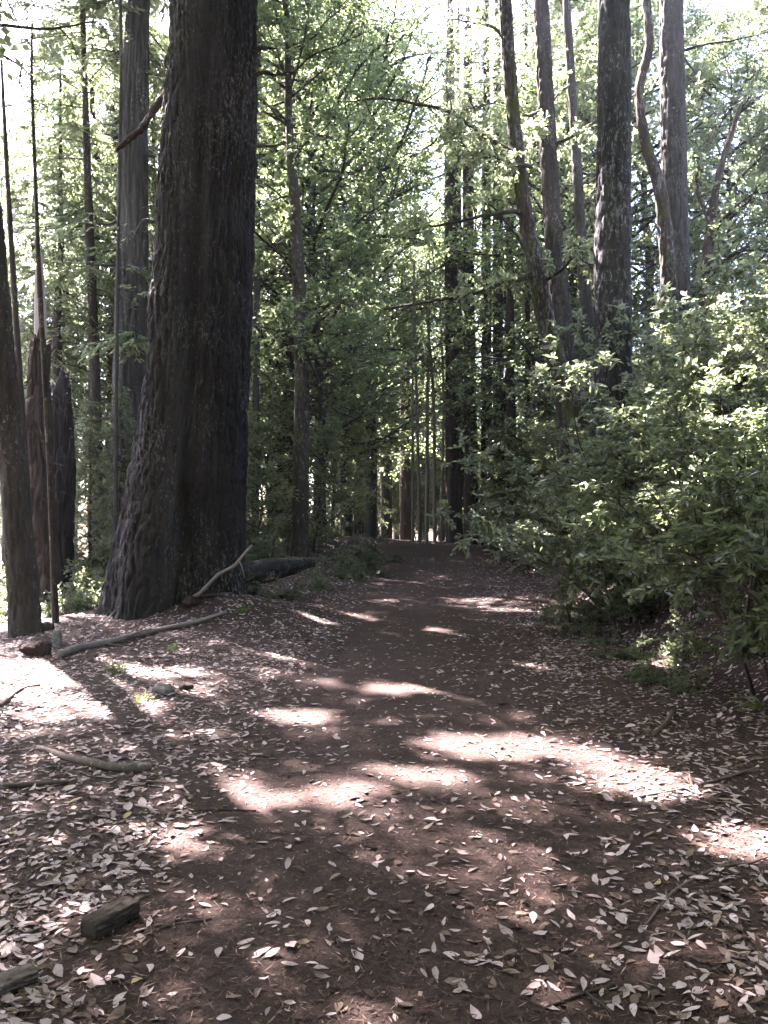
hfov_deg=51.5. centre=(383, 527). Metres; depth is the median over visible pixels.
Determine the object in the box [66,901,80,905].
fallen leaf
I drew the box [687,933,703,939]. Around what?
fallen leaf
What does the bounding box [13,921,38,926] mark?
fallen leaf
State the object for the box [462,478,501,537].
shrub
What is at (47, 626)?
stone
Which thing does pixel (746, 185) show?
broadleaf tree
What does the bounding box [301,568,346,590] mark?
shrub
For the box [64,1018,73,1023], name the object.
fallen leaf
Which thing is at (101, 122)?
broadleaf tree
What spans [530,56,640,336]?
conifer tree
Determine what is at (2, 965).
fallen leaf
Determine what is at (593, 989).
stick
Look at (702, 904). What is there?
fallen leaf
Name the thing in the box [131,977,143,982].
fallen leaf
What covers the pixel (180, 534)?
giant redwood
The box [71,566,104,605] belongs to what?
shrub
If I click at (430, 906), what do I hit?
fallen leaf
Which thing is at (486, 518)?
shrub
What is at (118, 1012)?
leaf litter
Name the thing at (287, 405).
broadleaf tree
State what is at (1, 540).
broadleaf tree
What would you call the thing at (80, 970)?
fallen leaf
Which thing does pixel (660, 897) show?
fallen leaf
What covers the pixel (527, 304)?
conifer tree
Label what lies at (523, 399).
shrub
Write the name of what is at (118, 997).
fallen leaf
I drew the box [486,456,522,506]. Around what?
shrub
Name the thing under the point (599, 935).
fallen leaf
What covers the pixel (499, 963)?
fallen leaf
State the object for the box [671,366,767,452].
shrub
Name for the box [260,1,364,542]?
conifer tree
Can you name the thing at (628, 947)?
fallen leaf
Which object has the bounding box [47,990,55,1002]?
fallen leaf
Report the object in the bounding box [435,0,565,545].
conifer tree
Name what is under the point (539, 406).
shrub
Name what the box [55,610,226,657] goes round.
stick
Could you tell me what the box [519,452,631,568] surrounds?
shrub
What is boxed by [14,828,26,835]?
fallen leaf
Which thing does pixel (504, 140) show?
broadleaf tree
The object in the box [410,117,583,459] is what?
broadleaf tree
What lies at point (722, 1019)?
fallen leaf
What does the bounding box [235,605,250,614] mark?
seedling
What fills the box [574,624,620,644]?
shrub
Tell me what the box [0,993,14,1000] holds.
fallen leaf
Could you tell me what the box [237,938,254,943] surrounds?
fallen leaf
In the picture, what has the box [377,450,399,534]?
broadleaf tree
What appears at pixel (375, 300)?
sapling
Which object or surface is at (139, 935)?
fallen leaf
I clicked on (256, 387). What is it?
broadleaf tree
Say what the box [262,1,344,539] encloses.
conifer tree
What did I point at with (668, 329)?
shrub
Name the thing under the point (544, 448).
shrub
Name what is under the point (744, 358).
shrub
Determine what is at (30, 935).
fallen leaf
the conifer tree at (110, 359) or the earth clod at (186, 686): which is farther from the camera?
the conifer tree at (110, 359)
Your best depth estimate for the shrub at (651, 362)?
11.93 m
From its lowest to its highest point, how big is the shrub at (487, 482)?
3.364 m
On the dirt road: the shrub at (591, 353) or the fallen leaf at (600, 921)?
the fallen leaf at (600, 921)
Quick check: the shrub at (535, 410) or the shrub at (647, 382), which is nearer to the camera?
the shrub at (647, 382)
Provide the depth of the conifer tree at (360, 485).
37.96 m
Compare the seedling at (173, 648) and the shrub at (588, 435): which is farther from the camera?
the shrub at (588, 435)
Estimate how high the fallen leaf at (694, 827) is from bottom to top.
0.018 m
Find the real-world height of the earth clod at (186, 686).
0.091 m
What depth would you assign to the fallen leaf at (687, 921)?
3.22 m
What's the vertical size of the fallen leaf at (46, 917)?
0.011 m
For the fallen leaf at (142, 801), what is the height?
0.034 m
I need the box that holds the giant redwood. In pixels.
[94,0,292,619]
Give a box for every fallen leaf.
[0,920,9,925]
[0,963,16,969]
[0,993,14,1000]
[1,940,12,954]
[7,1017,21,1022]
[11,945,21,954]
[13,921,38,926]
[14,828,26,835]
[16,862,24,870]
[17,916,26,920]
[22,937,41,941]
[24,934,35,937]
[24,987,40,994]
[25,897,38,903]
[27,993,44,999]
[30,998,40,1002]
[32,958,47,964]
[34,943,43,948]
[35,880,52,885]
[38,976,54,982]
[40,1018,51,1023]
[41,915,48,921]
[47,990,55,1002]
[52,840,61,844]
[52,964,62,976]
[59,910,75,918]
[60,785,75,789]
[61,994,75,1004]
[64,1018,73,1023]
[65,994,85,1007]
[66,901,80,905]
[77,892,92,899]
[77,967,83,974]
[83,905,94,912]
[84,863,98,867]
[90,973,104,984]
[100,858,111,867]
[113,826,119,834]
[113,992,125,1004]
[120,870,136,872]
[123,802,132,807]
[123,812,131,817]
[124,835,132,841]
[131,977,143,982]
[137,933,144,942]
[138,797,146,806]
[139,986,153,996]
[146,964,153,971]
[153,872,165,876]
[176,948,185,956]
[198,902,210,905]
[207,736,220,741]
[215,947,222,956]
[216,1014,231,1019]
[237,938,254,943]
[252,950,262,957]
[254,947,269,954]
[264,921,279,924]
[281,961,297,965]
[285,857,290,868]
[285,941,296,946]
[351,949,363,959]
[395,997,410,1006]
[424,903,433,910]
[432,966,438,982]
[443,951,459,955]
[453,984,463,992]
[458,982,471,991]
[470,1004,481,1018]
[490,961,502,966]
[499,924,511,933]
[520,989,532,994]
[527,981,539,987]
[529,911,536,922]
[533,930,546,934]
[535,965,548,972]
[542,1003,559,1009]
[561,1017,569,1023]
[564,968,576,977]
[567,909,574,919]
[580,977,586,990]
[586,894,601,897]
[589,919,606,923]
[590,978,609,983]
[597,931,602,939]
[601,877,609,884]
[603,793,613,800]
[604,898,611,906]
[606,869,618,874]
[606,1004,613,1010]
[610,876,622,879]
[611,957,620,965]
[612,995,620,1004]
[615,913,627,924]
[620,844,629,850]
[623,946,636,951]
[623,989,629,997]
[629,1003,636,1015]
[630,948,645,951]
[632,985,646,990]
[638,925,647,931]
[641,941,648,947]
[644,881,653,888]
[647,949,658,963]
[652,896,667,900]
[654,944,663,956]
[658,965,664,975]
[663,950,679,957]
[666,904,673,910]
[670,941,684,944]
[676,898,685,905]
[676,981,686,988]
[676,1010,691,1018]
[677,903,690,910]
[681,916,693,928]
[682,1006,699,1010]
[686,834,692,841]
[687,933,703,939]
[689,875,708,878]
[691,1016,708,1022]
[692,825,698,831]
[692,986,702,993]
[696,939,706,948]
[698,900,710,909]
[718,1015,728,1023]
[720,886,732,890]
[723,828,736,831]
[727,963,735,972]
[729,913,737,922]
[731,944,750,949]
[738,994,747,1005]
[742,989,755,995]
[743,1001,754,1016]
[754,985,764,995]
[758,873,767,883]
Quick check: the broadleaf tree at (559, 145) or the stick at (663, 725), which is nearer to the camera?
the stick at (663, 725)
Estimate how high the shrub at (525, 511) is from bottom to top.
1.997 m
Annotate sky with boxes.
[0,0,767,572]
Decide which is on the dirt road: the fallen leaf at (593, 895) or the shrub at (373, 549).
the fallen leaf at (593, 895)
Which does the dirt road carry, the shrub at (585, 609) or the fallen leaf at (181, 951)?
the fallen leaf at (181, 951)
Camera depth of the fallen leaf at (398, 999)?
2.69 m
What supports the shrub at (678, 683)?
on the ground
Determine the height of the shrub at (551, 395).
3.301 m
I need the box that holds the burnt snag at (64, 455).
[50,366,76,592]
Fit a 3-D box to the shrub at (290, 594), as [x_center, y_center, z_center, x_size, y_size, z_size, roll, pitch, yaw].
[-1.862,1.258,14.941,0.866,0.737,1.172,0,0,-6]
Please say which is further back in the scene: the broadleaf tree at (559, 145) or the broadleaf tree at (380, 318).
the broadleaf tree at (380, 318)
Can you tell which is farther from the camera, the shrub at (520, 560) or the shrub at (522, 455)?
the shrub at (522, 455)
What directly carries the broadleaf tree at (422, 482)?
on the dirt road
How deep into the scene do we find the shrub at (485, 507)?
32.90 m
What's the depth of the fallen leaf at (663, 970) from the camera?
2.89 m
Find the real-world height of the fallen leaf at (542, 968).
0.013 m
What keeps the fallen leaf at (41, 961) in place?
on the dirt road
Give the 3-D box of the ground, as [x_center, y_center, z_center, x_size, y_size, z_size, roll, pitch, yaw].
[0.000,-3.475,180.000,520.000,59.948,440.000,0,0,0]
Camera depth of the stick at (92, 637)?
11.43 m
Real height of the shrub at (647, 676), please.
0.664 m
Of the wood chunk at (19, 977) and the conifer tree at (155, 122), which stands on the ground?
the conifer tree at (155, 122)
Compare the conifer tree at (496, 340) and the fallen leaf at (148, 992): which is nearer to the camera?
the fallen leaf at (148, 992)
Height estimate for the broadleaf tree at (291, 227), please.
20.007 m
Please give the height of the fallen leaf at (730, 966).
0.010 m
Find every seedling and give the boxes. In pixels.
[102,659,122,670]
[109,661,129,673]
[131,690,153,704]
[166,643,178,651]
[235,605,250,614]
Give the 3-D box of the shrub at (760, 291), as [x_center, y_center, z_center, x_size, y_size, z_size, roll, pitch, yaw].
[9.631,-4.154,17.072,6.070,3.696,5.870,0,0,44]
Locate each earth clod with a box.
[179,682,193,690]
[181,596,202,607]
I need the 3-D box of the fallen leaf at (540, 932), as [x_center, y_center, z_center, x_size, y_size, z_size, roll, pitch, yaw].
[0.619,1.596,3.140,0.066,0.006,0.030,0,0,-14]
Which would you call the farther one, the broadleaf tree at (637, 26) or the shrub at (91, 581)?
the broadleaf tree at (637, 26)
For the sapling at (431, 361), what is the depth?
34.44 m
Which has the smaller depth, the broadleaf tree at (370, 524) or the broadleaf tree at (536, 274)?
the broadleaf tree at (536, 274)
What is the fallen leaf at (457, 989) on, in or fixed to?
on the dirt road
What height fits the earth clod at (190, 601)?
0.181 m
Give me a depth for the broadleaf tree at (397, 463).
48.31 m
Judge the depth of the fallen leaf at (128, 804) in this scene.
4.57 m
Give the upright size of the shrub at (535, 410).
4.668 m
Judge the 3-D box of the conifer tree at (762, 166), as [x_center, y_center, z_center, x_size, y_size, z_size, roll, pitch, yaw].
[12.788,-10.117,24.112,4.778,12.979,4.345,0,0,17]
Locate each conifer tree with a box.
[0,0,95,638]
[0,0,165,563]
[0,15,114,517]
[0,111,107,581]
[0,117,76,569]
[0,144,52,587]
[5,0,269,557]
[13,0,108,565]
[19,1,153,535]
[25,0,168,565]
[49,339,91,566]
[66,0,168,459]
[72,397,113,590]
[77,13,168,494]
[78,386,135,580]
[247,347,271,511]
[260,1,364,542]
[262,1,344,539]
[265,69,385,461]
[326,394,381,533]
[327,381,394,529]
[344,163,409,532]
[372,154,423,538]
[380,221,441,504]
[384,134,441,539]
[396,0,504,538]
[398,0,493,542]
[402,0,522,543]
[425,0,520,543]
[434,0,554,498]
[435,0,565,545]
[443,0,596,537]
[458,0,593,481]
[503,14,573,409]
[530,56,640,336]
[656,25,743,307]
[731,60,767,327]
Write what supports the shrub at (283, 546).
on the ground
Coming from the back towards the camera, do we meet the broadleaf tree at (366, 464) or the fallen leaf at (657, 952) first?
the broadleaf tree at (366, 464)
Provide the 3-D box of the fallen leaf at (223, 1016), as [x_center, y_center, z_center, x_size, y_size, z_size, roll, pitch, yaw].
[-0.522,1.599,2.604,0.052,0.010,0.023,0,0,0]
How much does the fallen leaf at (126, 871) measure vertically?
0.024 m
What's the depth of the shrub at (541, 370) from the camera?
11.49 m
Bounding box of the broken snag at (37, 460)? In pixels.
[25,252,63,607]
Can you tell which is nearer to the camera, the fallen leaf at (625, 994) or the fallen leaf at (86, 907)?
the fallen leaf at (625, 994)
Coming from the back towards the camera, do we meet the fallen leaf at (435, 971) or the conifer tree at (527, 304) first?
the conifer tree at (527, 304)
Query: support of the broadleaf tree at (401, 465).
on the ground
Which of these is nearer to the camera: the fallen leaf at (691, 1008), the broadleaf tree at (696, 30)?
the fallen leaf at (691, 1008)
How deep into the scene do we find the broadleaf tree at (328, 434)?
22.54 m
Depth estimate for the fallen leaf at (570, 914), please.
3.31 m
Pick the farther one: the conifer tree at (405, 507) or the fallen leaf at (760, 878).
the conifer tree at (405, 507)
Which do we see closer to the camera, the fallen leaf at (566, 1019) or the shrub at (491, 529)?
the fallen leaf at (566, 1019)
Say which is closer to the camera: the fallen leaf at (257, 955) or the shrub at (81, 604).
the fallen leaf at (257, 955)
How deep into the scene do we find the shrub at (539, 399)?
27.98 m
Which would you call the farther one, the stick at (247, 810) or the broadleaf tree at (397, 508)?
the broadleaf tree at (397, 508)
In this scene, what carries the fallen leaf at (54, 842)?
on the dirt road
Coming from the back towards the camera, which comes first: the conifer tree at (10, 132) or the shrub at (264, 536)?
the conifer tree at (10, 132)
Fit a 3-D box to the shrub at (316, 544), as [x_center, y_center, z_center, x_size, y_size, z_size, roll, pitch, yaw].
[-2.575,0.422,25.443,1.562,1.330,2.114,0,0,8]
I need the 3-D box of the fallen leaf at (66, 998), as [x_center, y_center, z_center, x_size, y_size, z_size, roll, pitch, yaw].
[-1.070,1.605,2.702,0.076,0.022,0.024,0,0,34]
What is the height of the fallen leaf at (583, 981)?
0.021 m
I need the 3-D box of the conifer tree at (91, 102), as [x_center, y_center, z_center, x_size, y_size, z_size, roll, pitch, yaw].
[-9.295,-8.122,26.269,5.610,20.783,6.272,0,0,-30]
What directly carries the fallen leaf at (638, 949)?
on the fallen leaf at (628, 947)
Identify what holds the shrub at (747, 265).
on the ground
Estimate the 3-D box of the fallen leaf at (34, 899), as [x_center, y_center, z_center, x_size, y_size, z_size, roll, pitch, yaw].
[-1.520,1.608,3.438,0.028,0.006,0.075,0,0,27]
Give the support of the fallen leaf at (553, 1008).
on the dirt road
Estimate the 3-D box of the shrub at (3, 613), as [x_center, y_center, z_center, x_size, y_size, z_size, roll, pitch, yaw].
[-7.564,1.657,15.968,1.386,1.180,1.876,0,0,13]
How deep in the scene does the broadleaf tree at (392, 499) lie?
47.00 m
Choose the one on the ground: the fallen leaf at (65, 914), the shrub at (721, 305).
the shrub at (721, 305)
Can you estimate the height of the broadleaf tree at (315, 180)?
20.294 m
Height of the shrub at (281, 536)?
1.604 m
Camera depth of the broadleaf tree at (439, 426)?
53.31 m
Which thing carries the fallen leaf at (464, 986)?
on the dirt road
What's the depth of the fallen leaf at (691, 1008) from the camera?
2.66 m
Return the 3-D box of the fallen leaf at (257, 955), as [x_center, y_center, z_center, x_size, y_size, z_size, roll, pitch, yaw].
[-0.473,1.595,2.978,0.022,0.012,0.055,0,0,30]
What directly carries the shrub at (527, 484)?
on the ground
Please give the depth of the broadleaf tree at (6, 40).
8.44 m
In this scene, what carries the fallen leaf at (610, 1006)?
on the dirt road
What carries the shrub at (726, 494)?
on the ground
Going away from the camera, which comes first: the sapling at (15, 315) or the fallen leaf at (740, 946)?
the fallen leaf at (740, 946)
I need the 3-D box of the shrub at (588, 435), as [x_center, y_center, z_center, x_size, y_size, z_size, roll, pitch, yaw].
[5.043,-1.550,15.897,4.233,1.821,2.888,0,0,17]
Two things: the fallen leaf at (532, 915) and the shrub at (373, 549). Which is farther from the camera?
the shrub at (373, 549)
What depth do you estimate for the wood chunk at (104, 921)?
3.18 m
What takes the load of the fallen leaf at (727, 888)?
on the dirt road
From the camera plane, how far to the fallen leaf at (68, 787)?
4.88 m
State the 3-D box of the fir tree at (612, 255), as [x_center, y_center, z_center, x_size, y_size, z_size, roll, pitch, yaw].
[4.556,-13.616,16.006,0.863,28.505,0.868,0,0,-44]
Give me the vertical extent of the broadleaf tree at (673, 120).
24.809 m
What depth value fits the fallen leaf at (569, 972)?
2.85 m
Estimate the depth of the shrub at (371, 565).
20.21 m
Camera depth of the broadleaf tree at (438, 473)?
47.34 m
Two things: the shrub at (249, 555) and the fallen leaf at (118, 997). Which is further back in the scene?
the shrub at (249, 555)
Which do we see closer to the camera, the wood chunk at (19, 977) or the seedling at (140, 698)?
the wood chunk at (19, 977)
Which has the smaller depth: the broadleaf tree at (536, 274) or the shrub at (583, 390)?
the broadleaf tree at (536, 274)
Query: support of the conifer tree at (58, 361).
on the ground
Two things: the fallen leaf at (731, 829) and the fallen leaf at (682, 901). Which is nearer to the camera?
the fallen leaf at (682, 901)
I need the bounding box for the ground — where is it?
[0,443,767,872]
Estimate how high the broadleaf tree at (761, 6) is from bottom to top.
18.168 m
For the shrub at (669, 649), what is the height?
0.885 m
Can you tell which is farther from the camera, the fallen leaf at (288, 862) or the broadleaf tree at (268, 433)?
the broadleaf tree at (268, 433)
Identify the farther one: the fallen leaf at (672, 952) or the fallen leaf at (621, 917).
the fallen leaf at (621, 917)
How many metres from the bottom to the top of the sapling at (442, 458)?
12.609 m
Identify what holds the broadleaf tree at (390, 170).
on the ground
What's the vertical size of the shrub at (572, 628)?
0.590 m
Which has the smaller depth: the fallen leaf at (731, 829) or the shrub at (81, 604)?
the fallen leaf at (731, 829)
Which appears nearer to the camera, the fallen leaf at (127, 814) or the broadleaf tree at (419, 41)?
the fallen leaf at (127, 814)
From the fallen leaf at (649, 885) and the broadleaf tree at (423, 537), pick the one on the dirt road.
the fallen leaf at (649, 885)
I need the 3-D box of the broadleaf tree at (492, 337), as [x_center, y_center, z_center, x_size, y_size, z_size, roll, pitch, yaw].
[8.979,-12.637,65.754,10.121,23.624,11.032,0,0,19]
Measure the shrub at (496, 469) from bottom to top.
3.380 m
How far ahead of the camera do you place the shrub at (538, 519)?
20.62 m
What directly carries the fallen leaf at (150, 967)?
on the dirt road
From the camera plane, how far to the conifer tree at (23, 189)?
22.89 m
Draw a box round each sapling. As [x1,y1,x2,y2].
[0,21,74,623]
[0,60,38,536]
[97,0,141,540]
[350,164,420,535]
[389,259,439,543]
[398,259,446,543]
[401,260,454,542]
[401,261,449,542]
[420,262,462,542]
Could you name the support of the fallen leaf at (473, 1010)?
on the dirt road
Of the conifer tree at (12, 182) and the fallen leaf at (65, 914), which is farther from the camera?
the conifer tree at (12, 182)
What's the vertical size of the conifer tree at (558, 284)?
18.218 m
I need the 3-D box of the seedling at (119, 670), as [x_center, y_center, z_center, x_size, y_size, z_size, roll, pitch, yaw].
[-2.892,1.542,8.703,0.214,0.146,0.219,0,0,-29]
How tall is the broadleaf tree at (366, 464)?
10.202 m
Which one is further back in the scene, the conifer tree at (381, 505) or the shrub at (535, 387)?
the conifer tree at (381, 505)
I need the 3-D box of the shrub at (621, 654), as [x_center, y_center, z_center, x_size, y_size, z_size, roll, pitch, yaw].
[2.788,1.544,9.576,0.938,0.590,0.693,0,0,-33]
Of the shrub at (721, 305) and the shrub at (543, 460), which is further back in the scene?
the shrub at (543, 460)
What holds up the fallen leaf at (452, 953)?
on the dirt road
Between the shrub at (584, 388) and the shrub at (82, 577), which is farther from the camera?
the shrub at (584, 388)
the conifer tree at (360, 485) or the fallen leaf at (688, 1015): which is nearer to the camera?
the fallen leaf at (688, 1015)
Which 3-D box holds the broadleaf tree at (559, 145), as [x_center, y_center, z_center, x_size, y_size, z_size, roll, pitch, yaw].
[7.582,-13.663,36.173,10.640,22.783,9.761,0,0,-11]
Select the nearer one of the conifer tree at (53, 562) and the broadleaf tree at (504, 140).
the conifer tree at (53, 562)
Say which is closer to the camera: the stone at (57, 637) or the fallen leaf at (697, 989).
the fallen leaf at (697, 989)
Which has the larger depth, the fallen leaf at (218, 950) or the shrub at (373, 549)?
the shrub at (373, 549)
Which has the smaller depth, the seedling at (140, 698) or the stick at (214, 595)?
the seedling at (140, 698)
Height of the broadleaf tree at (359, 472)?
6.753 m
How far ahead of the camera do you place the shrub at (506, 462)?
26.07 m
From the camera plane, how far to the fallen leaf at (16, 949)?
3.00 m
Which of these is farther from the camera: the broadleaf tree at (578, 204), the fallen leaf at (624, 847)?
the broadleaf tree at (578, 204)
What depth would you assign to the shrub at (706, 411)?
10.37 m
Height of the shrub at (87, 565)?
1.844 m
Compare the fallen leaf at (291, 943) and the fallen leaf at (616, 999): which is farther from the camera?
the fallen leaf at (291, 943)
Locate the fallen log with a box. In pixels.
[245,529,315,586]
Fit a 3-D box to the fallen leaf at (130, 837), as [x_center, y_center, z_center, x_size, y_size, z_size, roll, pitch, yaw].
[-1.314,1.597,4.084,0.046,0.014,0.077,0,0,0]
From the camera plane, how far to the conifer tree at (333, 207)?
37.85 m
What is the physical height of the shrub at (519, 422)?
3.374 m
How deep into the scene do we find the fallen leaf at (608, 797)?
4.70 m
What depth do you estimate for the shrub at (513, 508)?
23.50 m
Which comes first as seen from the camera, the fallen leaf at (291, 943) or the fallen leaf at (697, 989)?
the fallen leaf at (697, 989)
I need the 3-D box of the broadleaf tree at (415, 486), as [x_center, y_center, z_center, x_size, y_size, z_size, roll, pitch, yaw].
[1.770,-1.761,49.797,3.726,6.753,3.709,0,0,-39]
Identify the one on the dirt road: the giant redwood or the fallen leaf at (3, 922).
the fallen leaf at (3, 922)
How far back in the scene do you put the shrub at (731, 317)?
13.46 m
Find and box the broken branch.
[193,545,252,597]
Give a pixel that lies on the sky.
(11, 94)
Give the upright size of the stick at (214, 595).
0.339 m
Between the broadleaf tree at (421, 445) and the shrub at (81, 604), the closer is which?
the shrub at (81, 604)
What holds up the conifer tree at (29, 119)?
on the ground
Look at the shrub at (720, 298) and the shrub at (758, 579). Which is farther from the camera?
the shrub at (720, 298)
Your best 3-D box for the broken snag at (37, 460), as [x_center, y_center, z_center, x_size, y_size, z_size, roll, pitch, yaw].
[-7.257,-1.939,17.006,0.775,7.874,0.755,0,0,34]
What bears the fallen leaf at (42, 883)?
on the dirt road
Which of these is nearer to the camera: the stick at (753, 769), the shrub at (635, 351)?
the stick at (753, 769)
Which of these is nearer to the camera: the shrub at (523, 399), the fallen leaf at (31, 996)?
the fallen leaf at (31, 996)
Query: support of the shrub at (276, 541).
on the ground
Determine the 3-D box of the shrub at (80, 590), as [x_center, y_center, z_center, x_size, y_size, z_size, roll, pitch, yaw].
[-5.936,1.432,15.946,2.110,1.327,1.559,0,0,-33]
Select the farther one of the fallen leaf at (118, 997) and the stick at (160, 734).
the stick at (160, 734)
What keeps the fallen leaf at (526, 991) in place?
on the dirt road
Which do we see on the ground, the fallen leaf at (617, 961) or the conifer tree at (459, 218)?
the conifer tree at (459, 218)
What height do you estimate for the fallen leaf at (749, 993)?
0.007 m
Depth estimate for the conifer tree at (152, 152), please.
27.03 m
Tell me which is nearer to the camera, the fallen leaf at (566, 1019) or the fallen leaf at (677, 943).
the fallen leaf at (566, 1019)
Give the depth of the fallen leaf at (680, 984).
2.78 m
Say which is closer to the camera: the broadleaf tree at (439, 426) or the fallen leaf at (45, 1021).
the fallen leaf at (45, 1021)
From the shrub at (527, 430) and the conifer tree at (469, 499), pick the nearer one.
the shrub at (527, 430)
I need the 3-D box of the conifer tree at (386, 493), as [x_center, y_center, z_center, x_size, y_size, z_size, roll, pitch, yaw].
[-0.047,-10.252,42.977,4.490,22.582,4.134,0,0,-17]
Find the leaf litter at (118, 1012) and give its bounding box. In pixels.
[0,530,767,1023]
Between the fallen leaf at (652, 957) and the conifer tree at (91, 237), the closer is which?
the fallen leaf at (652, 957)
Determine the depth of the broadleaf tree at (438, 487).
46.34 m
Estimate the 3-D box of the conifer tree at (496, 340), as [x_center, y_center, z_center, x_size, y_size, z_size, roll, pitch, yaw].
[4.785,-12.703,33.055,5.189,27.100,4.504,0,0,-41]
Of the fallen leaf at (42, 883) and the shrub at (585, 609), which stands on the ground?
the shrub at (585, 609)
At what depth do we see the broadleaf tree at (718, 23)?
26.36 m
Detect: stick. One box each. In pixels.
[0,683,39,706]
[0,779,68,788]
[37,745,151,772]
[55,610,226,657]
[89,607,118,641]
[128,716,188,744]
[137,917,211,940]
[163,809,255,814]
[197,592,231,597]
[542,970,616,1019]
[639,767,759,796]
[645,856,767,926]
[653,709,674,734]
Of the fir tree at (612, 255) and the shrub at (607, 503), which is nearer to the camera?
the shrub at (607, 503)
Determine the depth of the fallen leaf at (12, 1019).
2.59 m
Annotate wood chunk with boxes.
[0,963,38,995]
[80,896,140,940]
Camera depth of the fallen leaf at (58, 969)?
2.87 m
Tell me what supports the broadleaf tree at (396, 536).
on the ground
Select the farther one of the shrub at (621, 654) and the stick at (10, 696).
the shrub at (621, 654)
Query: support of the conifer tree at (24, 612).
on the ground
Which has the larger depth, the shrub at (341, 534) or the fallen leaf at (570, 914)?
the shrub at (341, 534)
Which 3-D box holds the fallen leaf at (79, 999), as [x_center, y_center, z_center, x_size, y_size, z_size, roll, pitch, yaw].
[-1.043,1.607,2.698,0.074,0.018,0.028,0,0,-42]
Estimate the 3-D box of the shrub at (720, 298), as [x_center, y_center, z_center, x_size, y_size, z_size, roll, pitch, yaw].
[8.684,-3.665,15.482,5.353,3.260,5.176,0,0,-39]
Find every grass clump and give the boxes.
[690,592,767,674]
[720,688,767,714]
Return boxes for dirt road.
[0,538,767,1023]
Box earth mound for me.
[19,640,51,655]
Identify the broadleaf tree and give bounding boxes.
[0,10,42,81]
[0,384,23,587]
[12,61,157,507]
[79,27,397,535]
[157,0,437,542]
[159,0,424,556]
[246,366,322,537]
[246,411,304,545]
[248,0,437,480]
[251,0,310,535]
[260,0,492,538]
[260,0,495,536]
[288,416,361,551]
[309,295,407,530]
[310,47,478,532]
[310,408,381,533]
[329,378,424,535]
[337,0,593,537]
[349,220,439,526]
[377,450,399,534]
[377,465,398,535]
[392,365,441,516]
[392,418,443,532]
[392,453,432,537]
[392,464,430,539]
[393,449,432,535]
[394,212,523,539]
[394,273,425,539]
[395,267,443,539]
[398,86,539,463]
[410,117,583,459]
[414,451,445,535]
[416,446,479,539]
[423,21,659,502]
[423,396,479,526]
[443,4,658,406]
[472,0,723,369]
[474,205,544,433]
[475,255,540,421]
[477,0,767,372]
[503,0,645,420]
[523,0,767,358]
[631,0,679,377]
[631,2,767,342]
[659,0,767,351]
[687,100,767,351]
[688,0,767,313]
[714,82,767,327]
[723,95,767,316]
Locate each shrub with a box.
[0,556,75,607]
[0,592,41,623]
[39,558,105,608]
[40,572,105,619]
[58,571,105,613]
[63,561,108,602]
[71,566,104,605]
[73,535,111,588]
[245,532,284,561]
[245,536,290,561]
[245,552,255,560]
[246,520,260,551]
[246,531,277,554]
[247,520,290,549]
[247,539,289,558]
[247,571,279,598]
[261,574,306,602]
[268,537,288,554]
[281,520,328,547]
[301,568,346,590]
[314,553,368,581]
[327,520,353,536]
[329,540,391,577]
[341,530,404,564]
[425,440,767,637]
[440,407,668,599]
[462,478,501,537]
[464,495,505,548]
[468,474,555,542]
[472,444,544,542]
[475,434,532,460]
[475,491,506,543]
[475,493,575,569]
[477,502,498,544]
[483,452,531,527]
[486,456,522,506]
[488,456,549,494]
[498,479,551,544]
[500,318,767,528]
[503,364,585,442]
[503,413,555,480]
[503,437,556,491]
[504,416,568,454]
[505,395,553,441]
[515,393,536,474]
[516,412,523,432]
[516,484,559,539]
[519,425,556,474]
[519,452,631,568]
[522,388,544,430]
[522,395,553,431]
[527,419,682,478]
[531,571,615,629]
[533,440,556,465]
[535,527,672,627]
[540,341,659,421]
[542,363,734,430]
[543,343,649,433]
[545,386,635,421]
[545,612,597,637]
[554,319,700,413]
[555,281,767,395]
[556,508,767,659]
[559,220,767,418]
[560,324,767,639]
[571,474,766,611]
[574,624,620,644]
[576,300,712,397]
[581,352,767,577]
[587,633,651,660]
[590,318,658,446]
[591,293,764,418]
[597,426,767,695]
[599,642,675,685]
[607,437,712,475]
[622,607,710,666]
[627,387,767,468]
[629,369,767,522]
[632,342,692,431]
[632,343,695,427]
[632,348,690,414]
[635,333,767,445]
[636,292,761,355]
[646,274,767,450]
[648,249,767,395]
[652,662,719,694]
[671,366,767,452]
[674,269,766,355]
[682,263,767,395]
[699,278,767,344]
[737,346,767,387]
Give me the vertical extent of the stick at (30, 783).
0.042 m
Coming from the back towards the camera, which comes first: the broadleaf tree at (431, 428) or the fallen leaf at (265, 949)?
the broadleaf tree at (431, 428)
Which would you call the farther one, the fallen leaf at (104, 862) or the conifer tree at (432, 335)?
the conifer tree at (432, 335)
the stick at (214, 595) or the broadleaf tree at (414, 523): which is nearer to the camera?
the stick at (214, 595)
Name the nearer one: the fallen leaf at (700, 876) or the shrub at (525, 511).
the fallen leaf at (700, 876)
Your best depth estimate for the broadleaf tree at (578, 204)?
21.89 m
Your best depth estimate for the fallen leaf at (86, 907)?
3.36 m
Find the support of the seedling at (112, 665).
on the ground
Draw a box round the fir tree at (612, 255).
[590,0,632,558]
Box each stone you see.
[42,621,54,630]
[53,629,61,645]
[152,683,174,693]
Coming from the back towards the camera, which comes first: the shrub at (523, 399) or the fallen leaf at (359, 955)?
the shrub at (523, 399)
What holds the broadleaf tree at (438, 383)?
on the ground
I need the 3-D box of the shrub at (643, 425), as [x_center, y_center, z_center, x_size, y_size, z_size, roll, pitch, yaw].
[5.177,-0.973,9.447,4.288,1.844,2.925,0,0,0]
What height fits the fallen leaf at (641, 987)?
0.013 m

